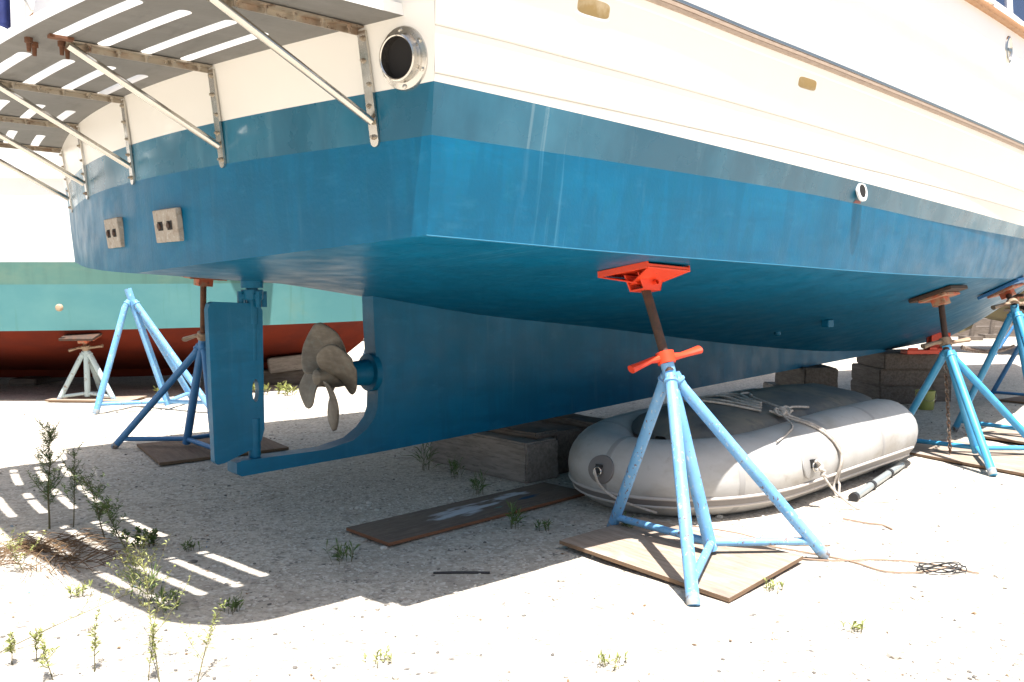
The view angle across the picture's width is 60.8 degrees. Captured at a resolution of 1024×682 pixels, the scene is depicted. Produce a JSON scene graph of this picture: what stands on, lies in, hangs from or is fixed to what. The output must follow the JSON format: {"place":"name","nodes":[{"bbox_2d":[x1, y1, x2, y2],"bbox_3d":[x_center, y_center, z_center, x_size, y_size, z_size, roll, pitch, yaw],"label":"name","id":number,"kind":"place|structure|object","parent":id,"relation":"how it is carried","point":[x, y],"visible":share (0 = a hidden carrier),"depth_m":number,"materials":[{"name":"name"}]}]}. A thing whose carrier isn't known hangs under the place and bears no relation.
{"place":"outdoors","nodes":[
{"label":"outdoors","id":0,"kind":"place"},
{"bbox_2d":[0,337,1023,681],"bbox_3d":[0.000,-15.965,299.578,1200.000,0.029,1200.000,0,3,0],"label":"ground","id":1,"kind":"structure","parent":0,"point":[842,593],"depth_m":4.29,"materials":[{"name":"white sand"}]},
{"bbox_2d":[1,631,20,664],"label":"weed sprig","id":2,"kind":"object","parent":1,"relation":"on","point":[10,640],"visible":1,"depth_m":3.24,"materials":[{"name":"green plant"}]},
{"bbox_2d":[0,527,48,572],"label":"wispy weed","id":3,"kind":"object","parent":1,"relation":"on","point":[16,545],"visible":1,"depth_m":4.32,"materials":[{"name":"green plant"}]},
{"bbox_2d":[28,627,44,661],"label":"weed sprig","id":4,"kind":"object","parent":1,"relation":"on","point":[39,635],"visible":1,"depth_m":3.26,"materials":[{"name":"green plant"}]},
{"bbox_2d":[9,376,65,385],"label":"timber block","id":5,"kind":"object","parent":1,"relation":"on","point":[29,381],"depth_m":12.89,"materials":[{"name":"brown wood"}]},
{"bbox_2d":[0,530,82,568],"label":"straw tuft","id":6,"kind":"object","parent":1,"relation":"on","point":[8,561],"visible":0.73,"depth_m":4.64,"materials":[{"name":"brown plant"}]},
{"bbox_2d":[26,417,67,528],"bbox_3d":[-2.706,0.773,5.078,0.188,0.666,0.255,3,4,39],"label":"tall weed","id":7,"kind":"object","parent":1,"relation":"on","point":[49,439],"visible":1,"depth_m":5.10,"materials":[{"name":"green plant"}]},
{"bbox_2d":[37,638,60,679],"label":"weed sprig","id":8,"kind":"object","parent":1,"relation":"on","point":[45,651],"visible":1,"depth_m":3.12,"materials":[{"name":"green plant"}]},
{"bbox_2d":[0,528,114,571],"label":"straw tuft","id":9,"kind":"object","parent":1,"relation":"on","point":[28,546],"visible":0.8,"depth_m":4.70,"materials":[{"name":"plant"}]},
{"bbox_2d":[60,442,83,526],"bbox_3d":[-2.582,0.845,5.136,0.139,0.516,0.184,-1,3,-17],"label":"tall weed","id":10,"kind":"object","parent":1,"relation":"on","point":[74,467],"visible":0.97,"depth_m":5.14,"materials":[{"name":"green plant"}]},
{"bbox_2d":[66,579,92,596],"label":"grass tuft","id":11,"kind":"object","parent":1,"relation":"on","point":[78,591],"visible":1,"depth_m":3.97,"materials":[{"name":"green plant"}]},
{"bbox_2d":[0,567,170,652],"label":"wispy weed","id":12,"kind":"object","parent":1,"relation":"on","point":[117,591],"visible":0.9,"depth_m":3.63,"materials":[{"name":"green plant"}]},
{"bbox_2d":[19,534,157,587],"bbox_3d":[-2.173,1.094,4.441,0.597,0.094,0.760,0,3,0],"label":"straw tuft","id":13,"kind":"object","parent":1,"relation":"on","point":[70,556],"visible":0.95,"depth_m":4.48,"materials":[{"name":"plant"}]},
{"bbox_2d":[72,466,110,537],"bbox_3d":[-2.338,0.911,4.906,0.222,0.409,0.169,2,4,30],"label":"tall weed","id":14,"kind":"object","parent":1,"relation":"on","point":[97,508],"visible":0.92,"depth_m":4.91,"materials":[{"name":"green plant"}]},
{"bbox_2d":[85,608,104,671],"bbox_3d":[-1.523,1.094,3.189,0.077,0.218,0.088,0,3,0],"label":"weed sprig","id":15,"kind":"object","parent":1,"relation":"on","point":[94,633],"visible":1,"depth_m":3.19,"materials":[{"name":"green plant"}]},
{"bbox_2d":[45,396,146,401],"bbox_3d":[-5.295,0.735,11.141,1.144,0.020,0.538,0,3,5],"label":"plywood board","id":16,"kind":"object","parent":1,"relation":"on","point":[93,398],"visible":0.73,"depth_m":10.96,"materials":[{"name":"beige wood"}]},
{"bbox_2d":[57,333,115,398],"bbox_3d":[-5.400,0.311,11.021,0.611,0.913,0.683,-3,4,-39],"label":"boat stand","id":17,"kind":"object","parent":16,"relation":"on","point":[88,357],"visible":0.87,"depth_m":10.99,"materials":[{"name":"grey paint"}]},
{"bbox_2d":[0,0,363,377],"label":"cabin cruiser","id":18,"kind":"object","parent":17,"relation":"on","point":[52,292],"visible":0.33,"depth_m":10.94,"materials":[{"name":"teal paint"}]},
{"bbox_2d":[97,489,127,550],"bbox_3d":[-2.146,0.964,4.682,0.142,0.334,0.179,-2,4,-32],"label":"tall weed","id":19,"kind":"object","parent":1,"relation":"on","point":[114,530],"visible":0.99,"depth_m":4.68,"materials":[{"name":"green plant"}]},
{"bbox_2d":[106,534,160,598],"bbox_3d":[-1.690,1.009,3.934,0.194,0.313,0.252,0,3,0],"label":"wispy weed","id":20,"kind":"object","parent":1,"relation":"on","point":[135,564],"visible":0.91,"depth_m":3.92,"materials":[{"name":"green plant"}]},
{"bbox_2d":[120,525,159,548],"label":"weed","id":21,"kind":"object","parent":1,"relation":"on","point":[153,534],"visible":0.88,"depth_m":4.74,"materials":[{"name":"green plant"}]},
{"bbox_2d":[122,563,164,603],"bbox_3d":[-1.644,1.074,3.870,0.221,0.196,0.163,-3,5,-44],"label":"grass tuft","id":22,"kind":"object","parent":1,"relation":"on","point":[151,578],"visible":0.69,"depth_m":3.88,"materials":[{"name":"green plant"}]},
{"bbox_2d":[92,288,206,413],"bbox_3d":[-4.053,0.090,10.350,1.345,1.441,1.206,0,3,0],"label":"boat stand","id":23,"kind":"object","parent":1,"relation":"on","point":[142,321],"visible":0.81,"depth_m":10.01,"materials":[{"name":"blue paint"}]},
{"bbox_2d":[144,618,163,680],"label":"weed sprig","id":24,"kind":"object","parent":1,"relation":"on","point":[152,638],"visible":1,"depth_m":3.12,"materials":[{"name":"green plant"}]},
{"bbox_2d":[116,532,193,681],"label":"wispy weed","id":25,"kind":"object","parent":1,"relation":"on","point":[146,587],"visible":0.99,"depth_m":3.32,"materials":[{"name":"green plant"}]},
{"bbox_2d":[152,586,184,615],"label":"grass tuft","id":26,"kind":"object","parent":1,"relation":"on","point":[164,600],"visible":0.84,"depth_m":3.79,"materials":[{"name":"green plant"}]},
{"bbox_2d":[181,536,201,551],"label":"grass tuft","id":27,"kind":"object","parent":1,"relation":"on","point":[190,545],"visible":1,"depth_m":4.70,"materials":[{"name":"green plant"}]},
{"bbox_2d":[179,598,225,681],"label":"wispy weed","id":28,"kind":"object","parent":1,"relation":"on","point":[208,635],"visible":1,"depth_m":3.14,"materials":[{"name":"green plant"}]},
{"bbox_2d":[137,437,288,464],"bbox_3d":[-2.636,0.934,7.681,1.088,0.022,1.094,-2,4,-33],"label":"plywood board","id":29,"kind":"object","parent":1,"relation":"on","point":[165,452],"visible":0.55,"depth_m":7.47,"materials":[{"name":"brown wood"}]},
{"bbox_2d":[111,276,226,448],"bbox_3d":[-2.745,0.186,7.462,1.258,1.584,1.160,-2,4,-26],"label":"boat stand","id":30,"kind":"object","parent":29,"relation":"on","point":[197,354],"visible":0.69,"depth_m":7.46,"materials":[{"name":"blue paint"}]},
{"bbox_2d":[216,591,244,614],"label":"grass tuft","id":31,"kind":"object","parent":1,"relation":"on","point":[235,604],"visible":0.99,"depth_m":3.81,"materials":[{"name":"green plant"}]},
{"bbox_2d":[253,382,270,393],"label":"grass tuft","id":32,"kind":"object","parent":1,"relation":"on","point":[266,387],"visible":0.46,"depth_m":11.75,"materials":[{"name":"green plant"}]},
{"bbox_2d":[253,369,303,384],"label":"timber block","id":33,"kind":"object","parent":1,"relation":"on","point":[294,377],"depth_m":12.97,"materials":[{"name":"wood"}]},
{"bbox_2d":[267,354,301,372],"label":"timber block","id":34,"kind":"object","parent":33,"relation":"on","point":[276,364],"depth_m":12.86,"materials":[{"name":"wood"}]},
{"bbox_2d":[274,380,290,393],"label":"grass tuft","id":35,"kind":"object","parent":1,"relation":"on","point":[281,386],"visible":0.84,"depth_m":11.84,"materials":[{"name":"green plant"}]},
{"bbox_2d":[282,385,298,395],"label":"grass tuft","id":36,"kind":"object","parent":1,"relation":"on","point":[289,390],"visible":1,"depth_m":11.65,"materials":[{"name":"green plant"}]},
{"bbox_2d":[323,538,359,564],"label":"grass tuft","id":37,"kind":"object","parent":1,"relation":"on","point":[338,555],"visible":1,"depth_m":4.51,"materials":[{"name":"green plant"}]},
{"bbox_2d":[362,644,391,666],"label":"grass tuft","id":38,"kind":"object","parent":1,"relation":"on","point":[380,655],"visible":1,"depth_m":3.29,"materials":[{"name":"green plant"}]},
{"bbox_2d":[407,442,441,470],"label":"grass tuft","id":39,"kind":"object","parent":1,"relation":"on","point":[424,453],"visible":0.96,"depth_m":6.74,"materials":[{"name":"green plant"}]},
{"bbox_2d":[448,455,465,478],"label":"grass tuft","id":40,"kind":"object","parent":1,"relation":"on","point":[456,465],"visible":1,"depth_m":6.51,"materials":[{"name":"green plant"}]},
{"bbox_2d":[433,571,489,573],"bbox_3d":[-0.250,1.149,4.324,0.280,0.016,0.012,0,3,-2],"label":"rod","id":41,"kind":"object","parent":1,"relation":"on","point":[464,572],"visible":1,"depth_m":4.32,"materials":[{"name":"black metal"}]},
{"bbox_2d":[346,482,584,545],"bbox_3d":[-0.220,1.063,5.496,0.424,0.018,1.706,3,5,45],"label":"plywood board","id":42,"kind":"object","parent":1,"relation":"on","point":[394,530],"visible":0.98,"depth_m":5.34,"materials":[{"name":"brown wood"}]},
{"bbox_2d":[468,470,489,495],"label":"grass tuft","id":43,"kind":"object","parent":1,"relation":"on","point":[473,481],"visible":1,"depth_m":5.97,"materials":[{"name":"green plant"}]},
{"bbox_2d":[430,431,558,483],"bbox_3d":[-0.165,0.854,6.820,0.351,0.305,1.173,-3,4,-42],"label":"timber block","id":44,"kind":"object","parent":1,"relation":"on","point":[515,458],"depth_m":6.49,"materials":[{"name":"brown wood"}]},
{"bbox_2d":[488,424,557,438],"bbox_3d":[-0.032,0.681,6.811,0.856,0.048,0.269,3,5,44],"label":"timber block","id":45,"kind":"object","parent":44,"relation":"on","point":[527,431],"depth_m":6.59,"materials":[{"name":"brown wood"}]},
{"bbox_2d":[2,413,1019,681],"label":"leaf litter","id":46,"kind":"object","parent":1,"relation":"on","point":[500,569],"visible":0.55,"depth_m":4.03,"materials":[{"name":"plant"}]},
{"bbox_2d":[505,500,529,528],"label":"grass tuft","id":47,"kind":"object","parent":1,"relation":"on","point":[514,519],"visible":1,"depth_m":5.13,"materials":[{"name":"green plant"}]},
{"bbox_2d":[533,518,552,531],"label":"grass tuft","id":48,"kind":"object","parent":1,"relation":"on","point":[544,523],"visible":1,"depth_m":5.07,"materials":[{"name":"green plant"}]},
{"bbox_2d":[524,420,585,473],"bbox_3d":[0.086,0.818,7.197,0.430,0.334,1.212,-3,4,-42],"label":"timber block","id":49,"kind":"object","parent":1,"relation":"on","point":[566,436],"depth_m":6.70,"materials":[{"name":"brown wood"}]},
{"bbox_2d":[543,413,603,427],"bbox_3d":[0.463,0.631,7.100,0.259,0.054,0.808,-3,4,-39],"label":"timber block","id":50,"kind":"object","parent":49,"relation":"on","point":[578,420],"depth_m":6.94,"materials":[{"name":"brown wood"}]},
{"bbox_2d":[597,651,627,670],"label":"grass tuft","id":51,"kind":"object","parent":1,"relation":"on","point":[602,659],"visible":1,"depth_m":3.25,"materials":[{"name":"green plant"}]},
{"bbox_2d":[621,511,635,527],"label":"grass tuft","id":52,"kind":"object","parent":1,"relation":"on","point":[625,524],"visible":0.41,"depth_m":5.01,"materials":[{"name":"green plant"}]},
{"bbox_2d":[559,517,802,601],"bbox_3d":[0.896,1.100,4.572,0.811,0.042,1.151,-3,4,-41],"label":"plywood board","id":53,"kind":"object","parent":1,"relation":"on","point":[730,573],"visible":0.77,"depth_m":4.44,"materials":[{"name":"beige wood"}]},
{"bbox_2d":[597,261,830,605],"bbox_3d":[0.865,0.366,4.572,1.162,1.555,1.148,-3,4,-40],"label":"boat stand","id":54,"kind":"object","parent":1,"relation":"on","point":[645,278],"visible":0.98,"depth_m":4.47,"materials":[{"name":"blue paint"}]},
{"bbox_2d":[568,383,917,515],"bbox_3d":[1.701,0.709,6.498,1.654,0.635,3.253,3,5,44],"label":"inflatable dinghy","id":55,"kind":"object","parent":1,"relation":"on","point":[868,434],"visible":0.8,"depth_m":5.68,"materials":[{"name":"rubber"}]},
{"bbox_2d":[593,469,656,513],"bbox_3d":[0.684,0.917,5.306,0.399,0.249,0.038,1,3,19],"label":"rope","id":56,"kind":"object","parent":55,"relation":"hanging from","point":[614,497],"visible":0.91,"depth_m":5.31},
{"bbox_2d":[683,392,808,411],"bbox_3d":[1.654,0.438,6.236,0.974,0.099,0.488,0,3,0],"label":"rope coil","id":57,"kind":"object","parent":55,"relation":"on","point":[749,402],"visible":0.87,"depth_m":6.18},
{"bbox_2d":[774,405,792,416],"bbox_3d":[1.881,0.483,6.028,0.088,0.060,0.199,3,5,44],"label":"rope knot","id":58,"kind":"object","parent":55,"relation":"on","point":[784,411],"visible":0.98,"depth_m":6.01,"materials":[{"name":"beige fabric"}]},
{"bbox_2d":[776,411,792,442],"bbox_3d":[1.789,0.561,5.711,0.101,0.129,0.541,1,3,18],"label":"rope","id":59,"kind":"object","parent":55,"relation":"on","point":[789,431],"visible":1,"depth_m":5.73,"materials":[{"name":"beige fabric"}]},
{"bbox_2d":[773,410,842,496],"bbox_3d":[2.004,0.758,5.920,0.455,0.571,0.068,1,4,19],"label":"rope","id":60,"kind":"object","parent":55,"relation":"hanging from","point":[840,465],"visible":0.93,"depth_m":5.87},
{"bbox_2d":[815,459,826,477],"bbox_3d":[1.971,0.816,5.553,0.086,0.133,0.043,-1,3,-16],"label":"rope","id":61,"kind":"object","parent":55,"relation":"hanging from","point":[821,469],"visible":1,"depth_m":5.54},
{"bbox_2d":[769,410,893,502],"bbox_3d":[2.144,0.770,5.874,0.801,0.579,0.117,2,4,25],"label":"rope","id":62,"kind":"object","parent":55,"relation":"hanging from","point":[839,450],"visible":0.94,"depth_m":5.86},
{"bbox_2d":[817,465,878,510],"bbox_3d":[2.134,0.933,5.541,0.379,0.291,0.023,0,3,8],"label":"rope","id":63,"kind":"object","parent":55,"relation":"hanging from","point":[839,495],"visible":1,"depth_m":5.54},
{"bbox_2d":[692,525,830,545],"bbox_3d":[1.363,1.096,4.887,0.796,0.058,0.080,1,4,19],"label":"cord","id":64,"kind":"object","parent":1,"relation":"on","point":[755,537],"visible":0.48,"depth_m":4.87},
{"bbox_2d":[763,382,778,387],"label":"timber block","id":65,"kind":"object","parent":1,"relation":"on","point":[768,384],"depth_m":10.44,"materials":[{"name":"grey wood"}]},
{"bbox_2d":[775,364,837,387],"bbox_3d":[3.313,0.395,9.870,0.370,0.284,1.112,0,3,1],"label":"timber block","id":66,"kind":"object","parent":65,"relation":"on","point":[823,374],"depth_m":9.33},
{"bbox_2d":[0,0,1023,475],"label":"motor yacht","id":67,"kind":"object","parent":66,"relation":"on","point":[466,200],"visible":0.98,"depth_m":4.54,"materials":[{"name":"blue paint"}]},
{"bbox_2d":[763,577,784,591],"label":"grass tuft","id":68,"kind":"object","parent":1,"relation":"on","point":[773,585],"visible":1,"depth_m":4.08,"materials":[{"name":"green plant"}]},
{"bbox_2d":[839,619,866,632],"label":"grass tuft","id":69,"kind":"object","parent":1,"relation":"on","point":[856,626],"visible":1,"depth_m":3.59,"materials":[{"name":"green plant"}]},
{"bbox_2d":[768,546,947,572],"bbox_3d":[1.733,1.135,4.522,0.956,0.021,0.198,2,4,27],"label":"cord","id":70,"kind":"object","parent":1,"relation":"on","point":[857,562],"visible":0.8,"depth_m":4.45,"materials":[{"name":"beige fabric"}]},
{"bbox_2d":[843,518,892,529],"bbox_3d":[2.140,1.090,5.223,0.059,0.013,0.308,-3,4,-41],"label":"cord","id":71,"kind":"object","parent":1,"relation":"on","point":[868,523],"visible":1,"depth_m":5.22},
{"bbox_2d":[848,462,904,501],"bbox_3d":[2.654,1.003,6.301,0.064,0.062,1.360,2,4,36],"label":"pump tube","id":72,"kind":"object","parent":1,"relation":"on","point":[858,494],"visible":1,"depth_m":6.12,"materials":[{"name":"white plastic"}]},
{"bbox_2d":[803,558,978,573],"bbox_3d":[1.813,1.135,4.520,1.071,0.017,0.122,1,4,19],"label":"cord","id":73,"kind":"object","parent":1,"relation":"on","point":[881,559],"visible":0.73,"depth_m":4.52,"materials":[{"name":"beige fabric"}]},
{"bbox_2d":[851,379,936,403],"bbox_3d":[4.885,0.640,11.220,0.710,0.223,0.972,0,3,1],"label":"timber block","id":74,"kind":"object","parent":1,"relation":"on","point":[902,394],"depth_m":10.75,"materials":[{"name":"brown wood"}]},
{"bbox_2d":[851,363,935,385],"bbox_3d":[4.884,0.423,11.209,0.711,0.214,0.941,0,3,1],"label":"timber block","id":75,"kind":"object","parent":74,"relation":"on","point":[886,377],"depth_m":10.75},
{"bbox_2d":[856,349,937,368],"bbox_3d":[4.902,0.224,11.146,0.669,0.194,0.914,0,3,1],"label":"timber block","id":76,"kind":"object","parent":75,"relation":"on","point":[892,359],"depth_m":10.70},
{"bbox_2d":[900,346,939,353],"bbox_3d":[4.980,0.113,10.644,0.420,0.084,0.160,0,3,-6],"label":"steel bracket","id":77,"kind":"object","parent":76,"relation":"on","point":[931,350],"visible":0.89,"depth_m":10.57,"materials":[{"name":"red metal"}]},
{"bbox_2d":[915,389,936,409],"bbox_3d":[4.880,0.694,10.299,0.232,0.222,0.249,0,3,0],"label":"bucket","id":78,"kind":"object","parent":1,"relation":"on","point":[928,401],"visible":0.77,"depth_m":10.22,"materials":[{"name":"green plastic"}]},
{"bbox_2d":[914,561,966,572],"bbox_3d":[2.127,1.127,4.343,0.253,0.035,0.106,0,3,0],"label":"wire tangle","id":79,"kind":"object","parent":1,"relation":"on","point":[921,567],"visible":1,"depth_m":4.33,"materials":[{"name":"black metal"}]},
{"bbox_2d":[935,351,951,401],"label":"timber block","id":80,"kind":"object","parent":1,"relation":"on","point":[940,386],"depth_m":10.95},
{"bbox_2d":[909,439,1023,475],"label":"plywood board","id":81,"kind":"object","parent":1,"relation":"on","point":[1009,461],"visible":0.66,"depth_m":7.20,"materials":[{"name":"beige wood"}]},
{"bbox_2d":[908,285,1023,475],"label":"boat stand","id":82,"kind":"object","parent":81,"relation":"on","point":[940,300],"visible":0.97,"depth_m":7.19,"materials":[{"name":"blue paint"}]},
{"bbox_2d":[943,364,951,453],"bbox_3d":[3.629,0.565,7.265,0.090,0.752,0.034,0,3,0],"label":"chain","id":83,"kind":"object","parent":82,"relation":"hanging from","point":[948,412],"visible":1,"depth_m":7.26,"materials":[{"name":"brown metal"}]},
{"bbox_2d":[951,277,1023,431],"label":"boat stand","id":84,"kind":"object","parent":1,"relation":"on","point":[1015,315],"visible":0.98,"depth_m":8.21,"materials":[{"name":"blue paint"}]},
{"bbox_2d":[960,344,1014,353],"bbox_3d":[4.860,0.056,8.818,0.041,0.231,3.956,2,4,35],"label":"chain","id":85,"kind":"object","parent":84,"relation":"hanging from","point":[971,349],"visible":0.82,"depth_m":8.15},
{"bbox_2d":[966,424,1023,443],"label":"plywood board","id":86,"kind":"object","parent":1,"relation":"on","point":[1007,435],"visible":0.69,"depth_m":8.24,"materials":[{"name":"beige wood"}]},
{"bbox_2d":[991,294,1023,395],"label":"boat stand","id":87,"kind":"object","parent":1,"relation":"on","point":[1006,367],"visible":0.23,"depth_m":10.97,"materials":[{"name":"blue paint"}]},
{"bbox_2d":[996,309,1023,354],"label":"boat stand","id":88,"kind":"object","parent":1,"relation":"on","point":[1007,335],"visible":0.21,"depth_m":18.84,"materials":[{"name":"blue paint"}]},
{"bbox_2d":[957,291,1023,332],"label":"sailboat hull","id":89,"kind":"object","parent":88,"relation":"on","point":[999,314],"visible":0.16,"depth_m":19.18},
{"bbox_2d":[998,396,1023,403],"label":"plywood board","id":90,"kind":"object","parent":1,"relation":"on","point":[1019,399],"visible":0.92,"depth_m":10.96,"materials":[{"name":"brown wood"}]},
{"bbox_2d":[926,332,952,350],"bbox_3d":[5.352,0.006,10.914,0.280,0.220,0.140,1,3,9],"label":"steel bracket","id":91,"kind":"object","parent":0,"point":[937,336],"visible":0.29,"depth_m":10.95,"materials":[{"name":"red metal"}]},
{"bbox_2d":[958,322,982,340],"bbox_3d":[12.900,-0.395,24.518,0.500,0.772,0.400,0,3,0],"label":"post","id":92,"kind":"object","parent":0,"point":[972,336],"visible":0.45,"depth_m":24.45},
{"bbox_2d":[950,326,1015,336],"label":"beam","id":93,"kind":"structure","parent":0,"point":[981,329],"depth_m":26.33,"materials":[{"name":"brown wood"}]},
{"bbox_2d":[978,320,997,338],"bbox_3d":[14.000,-0.527,25.512,0.500,0.919,0.400,0,3,0],"label":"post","id":94,"kind":"object","parent":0,"point":[990,335],"visible":0.65,"depth_m":25.45,"materials":[{"name":"beige wood"}]},
{"bbox_2d":[976,318,1012,325],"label":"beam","id":95,"kind":"structure","parent":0,"point":[984,322],"depth_m":32.83,"materials":[{"name":"beige wood"}]}
]}

